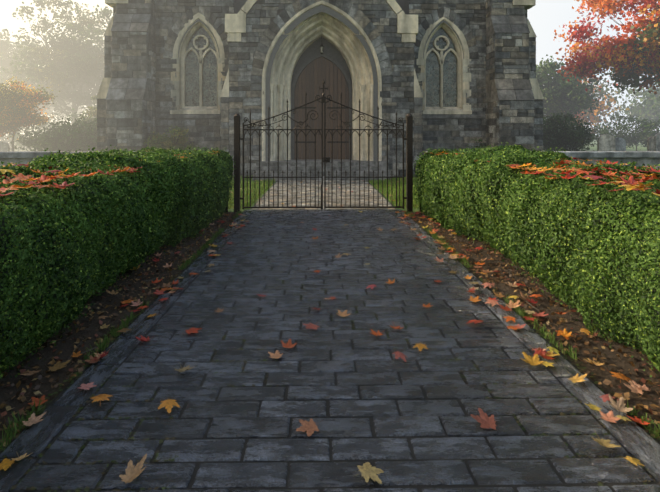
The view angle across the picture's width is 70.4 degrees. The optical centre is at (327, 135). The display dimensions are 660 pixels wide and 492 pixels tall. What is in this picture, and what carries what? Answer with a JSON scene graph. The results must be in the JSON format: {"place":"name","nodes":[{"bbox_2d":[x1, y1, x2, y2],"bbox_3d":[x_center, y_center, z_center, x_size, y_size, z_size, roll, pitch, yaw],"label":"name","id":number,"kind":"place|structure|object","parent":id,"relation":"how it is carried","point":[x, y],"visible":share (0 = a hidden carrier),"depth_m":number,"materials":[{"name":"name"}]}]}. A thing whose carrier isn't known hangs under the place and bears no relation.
{"place":"outdoors","nodes":[
{"label":"outdoors","id":0,"kind":"place"},
{"bbox_2d":[0,136,646,413],"bbox_3d":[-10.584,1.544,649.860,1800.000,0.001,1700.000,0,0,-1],"label":"lawn","id":1,"kind":"structure","parent":0,"point":[639,147],"depth_m":14.42,"materials":[{"name":"plant"}]},
{"bbox_2d":[0,126,28,150],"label":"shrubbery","id":2,"kind":"object","parent":1,"relation":"on","point":[2,138],"depth_m":40.14,"materials":[{"name":"plant"}]},
{"bbox_2d":[0,77,59,150],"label":"tree","id":3,"kind":"object","parent":1,"relation":"on","point":[22,100],"depth_m":24.16,"materials":[{"name":"plant"}]},
{"bbox_2d":[0,29,67,147],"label":"tall tree","id":4,"kind":"object","parent":1,"relation":"on","point":[5,44],"depth_m":49.70,"materials":[{"name":"plant"}]},
{"bbox_2d":[7,67,70,128],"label":"tree","id":5,"kind":"object","parent":1,"relation":"on","point":[48,111],"visible":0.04,"depth_m":65.73,"materials":[{"name":"plant"}]},
{"bbox_2d":[5,108,87,150],"bbox_3d":[-19.950,-0.245,38.123,10.126,3.677,7.890,0,0,-1],"label":"shrubbery","id":6,"kind":"object","parent":1,"relation":"on","point":[75,116],"depth_m":36.09,"materials":[{"name":"plant"}]},
{"bbox_2d":[10,114,96,150],"bbox_3d":[-12.585,0.235,23.747,6.441,2.718,4.975,0,0,-1],"label":"shrubbery","id":7,"kind":"object","parent":1,"relation":"on","point":[42,141],"depth_m":22.68,"materials":[{"name":"green plant"}]},
{"bbox_2d":[0,0,112,127],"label":"tall tree","id":8,"kind":"object","parent":1,"relation":"on","point":[76,60],"depth_m":42.99,"materials":[{"name":"green plant"}]},
{"bbox_2d":[44,98,90,123],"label":"tree","id":9,"kind":"object","parent":1,"relation":"on","point":[78,111],"depth_m":84.88,"materials":[{"name":"plant"}]},
{"bbox_2d":[77,95,96,125],"bbox_3d":[-14.950,-0.548,30.780,3.266,4.283,3.375,0,0,-1],"label":"tree","id":10,"kind":"object","parent":1,"relation":"on","point":[93,111],"depth_m":30.20,"materials":[{"name":"plant"}]},
{"bbox_2d":[0,145,235,378],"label":"hedge","id":11,"kind":"object","parent":1,"relation":"on","point":[205,200],"depth_m":3.84,"materials":[{"name":"green plant"}]},
{"bbox_2d":[139,125,197,150],"bbox_3d":[-5.621,0.617,16.720,2.576,1.954,1.906,0,0,-1],"label":"bush","id":12,"kind":"object","parent":1,"relation":"on","point":[168,143],"depth_m":16.58,"materials":[{"name":"green plant"}]},
{"bbox_2d":[97,0,542,177],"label":"church wall","id":13,"kind":"structure","parent":1,"relation":"on","point":[402,4],"depth_m":17.23,"materials":[{"name":"grey stone"}]},
{"bbox_2d":[97,0,542,176],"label":"church stone blocks","id":14,"kind":"structure","parent":13,"relation":"attached to","point":[243,69],"depth_m":17.21,"materials":[{"name":"grey stone"}]},
{"bbox_2d":[96,0,543,160],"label":"stone trim","id":15,"kind":"structure","parent":13,"relation":"attached to","point":[305,34],"depth_m":17.81,"materials":[{"name":"beige stone"}]},
{"bbox_2d":[106,14,534,180],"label":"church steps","id":16,"kind":"structure","parent":13,"relation":"attached to","point":[145,89],"depth_m":16.91,"materials":[{"name":"grey stone"}]},
{"bbox_2d":[185,26,456,106],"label":"stained glass windows","id":17,"kind":"structure","parent":13,"relation":"in","point":[210,80],"depth_m":18.28,"materials":[{"name":"grey glass"}]},
{"bbox_2d":[294,56,348,159],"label":"church doors","id":18,"kind":"structure","parent":13,"relation":"in","point":[310,78],"depth_m":18.34,"materials":[{"name":"brown wood"}]},
{"bbox_2d":[295,43,348,142],"bbox_3d":[-0.220,-1.806,18.228,2.120,4.200,0.235,0,0,-1],"label":"door hardware","id":19,"kind":"object","parent":18,"relation":"attached to","point":[327,108],"visible":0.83,"depth_m":18.32,"materials":[{"name":"black metal"}]},
{"bbox_2d":[291,37,351,159],"bbox_3d":[-0.222,-1.465,18.366,2.440,4.818,0.160,0,0,-1],"label":"church portal recess","id":20,"kind":"object","parent":13,"relation":"in","point":[312,52],"visible":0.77,"depth_m":18.43,"materials":[{"name":"grey stone"}]},
{"bbox_2d":[234,78,412,211],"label":"iron gate","id":21,"kind":"structure","parent":1,"relation":"on","point":[409,163],"depth_m":9.45,"materials":[{"name":"metal"}]},
{"bbox_2d":[228,175,419,208],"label":"lawn grass","id":22,"kind":"structure","parent":1,"relation":"on","point":[255,190],"depth_m":12.90,"materials":[{"name":"green plant"}]},
{"bbox_2d":[0,181,659,491],"bbox_3d":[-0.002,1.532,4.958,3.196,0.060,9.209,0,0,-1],"label":"path pavers","id":23,"kind":"object","parent":1,"relation":"on","point":[232,412],"visible":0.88,"depth_m":2.79,"materials":[{"name":"stone"}]},
{"bbox_2d":[251,180,394,209],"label":"church path setts","id":24,"kind":"structure","parent":23,"relation":"on","point":[292,194],"depth_m":11.73,"materials":[{"name":"grey stone"}]},
{"bbox_2d":[0,209,659,449],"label":"edge weeds","id":25,"kind":"object","parent":23,"relation":"on","point":[518,311],"visible":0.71,"depth_m":3.44,"materials":[{"name":"green plant"}]},
{"bbox_2d":[0,210,659,491],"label":"joint moss","id":26,"kind":"object","parent":23,"relation":"on","point":[244,361],"visible":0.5,"depth_m":2.67,"materials":[{"name":"green plant"}]},
{"bbox_2d":[0,212,659,452],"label":"soil beds","id":27,"kind":"object","parent":1,"relation":"on","point":[67,348],"visible":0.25,"depth_m":3.58,"materials":[{"name":"brown soil"}]},
{"bbox_2d":[0,211,659,446],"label":"bed leaf litter","id":28,"kind":"object","parent":27,"relation":"on","point":[158,287],"visible":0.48,"depth_m":3.76,"materials":[{"name":"brown plant"}]},
{"bbox_2d":[19,225,659,402],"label":"bed twigs","id":29,"kind":"object","parent":27,"relation":"on","point":[178,263],"visible":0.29,"depth_m":4.03,"materials":[{"name":"brown wood"}]},
{"bbox_2d":[0,151,659,483],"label":"fallen maple leaves","id":30,"kind":"object","parent":1,"relation":"on","point":[367,470],"visible":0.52,"depth_m":3.35,"materials":[{"name":"orange plant"}]},
{"bbox_2d":[0,151,659,168],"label":"boundary wall","id":31,"kind":"structure","parent":1,"relation":"on","point":[640,158],"depth_m":9.42,"materials":[{"name":"stone"}]},
{"bbox_2d":[0,132,659,151],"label":"gravestones","id":32,"kind":"object","parent":1,"relation":"on","point":[606,142],"visible":0.35,"depth_m":21.64,"materials":[{"name":"stone"}]},
{"bbox_2d":[467,138,489,147],"bbox_3d":[5.753,0.835,17.488,0.928,1.517,0.887,0,0,-1],"label":"bush","id":33,"kind":"object","parent":1,"relation":"on","point":[479,143],"depth_m":17.41,"materials":[{"name":"plant"}]},
{"bbox_2d":[413,142,659,380],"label":"hedge","id":34,"kind":"object","parent":1,"relation":"on","point":[449,182],"depth_m":3.97,"materials":[{"name":"green plant"}]},
{"bbox_2d":[543,111,597,150],"bbox_3d":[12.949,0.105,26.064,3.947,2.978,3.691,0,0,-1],"label":"weeping shrub","id":35,"kind":"object","parent":1,"relation":"on","point":[582,133],"depth_m":25.43,"materials":[{"name":"plant"}]},
{"bbox_2d":[536,54,606,119],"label":"green tree","id":36,"kind":"object","parent":1,"relation":"on","point":[564,91],"depth_m":44.94,"materials":[{"name":"green plant"}]},
{"bbox_2d":[563,70,646,144],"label":"tree","id":37,"kind":"object","parent":1,"relation":"on","point":[594,117],"depth_m":68.59,"materials":[{"name":"plant"}]},
{"bbox_2d":[586,109,659,150],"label":"shrubbery","id":38,"kind":"object","parent":1,"relation":"on","point":[647,129],"depth_m":42.77,"materials":[{"name":"plant"}]},
{"bbox_2d":[612,82,659,131],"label":"tree","id":39,"kind":"object","parent":1,"relation":"on","point":[647,112],"depth_m":80.09,"materials":[{"name":"plant"}]},
{"bbox_2d":[639,90,659,116],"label":"tree","id":40,"kind":"object","parent":1,"relation":"on","point":[651,103],"visible":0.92,"depth_m":64.80,"materials":[{"name":"plant"}]},
{"bbox_2d":[0,0,659,135],"label":"sky","id":41,"kind":"structure","parent":0,"point":[546,16],"materials":[{"name":"white"}]},
{"bbox_2d":[553,0,659,97],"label":"autumn maple","id":42,"kind":"object","parent":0,"point":[621,57],"depth_m":32.35,"materials":[{"name":"plant"}]}
]}

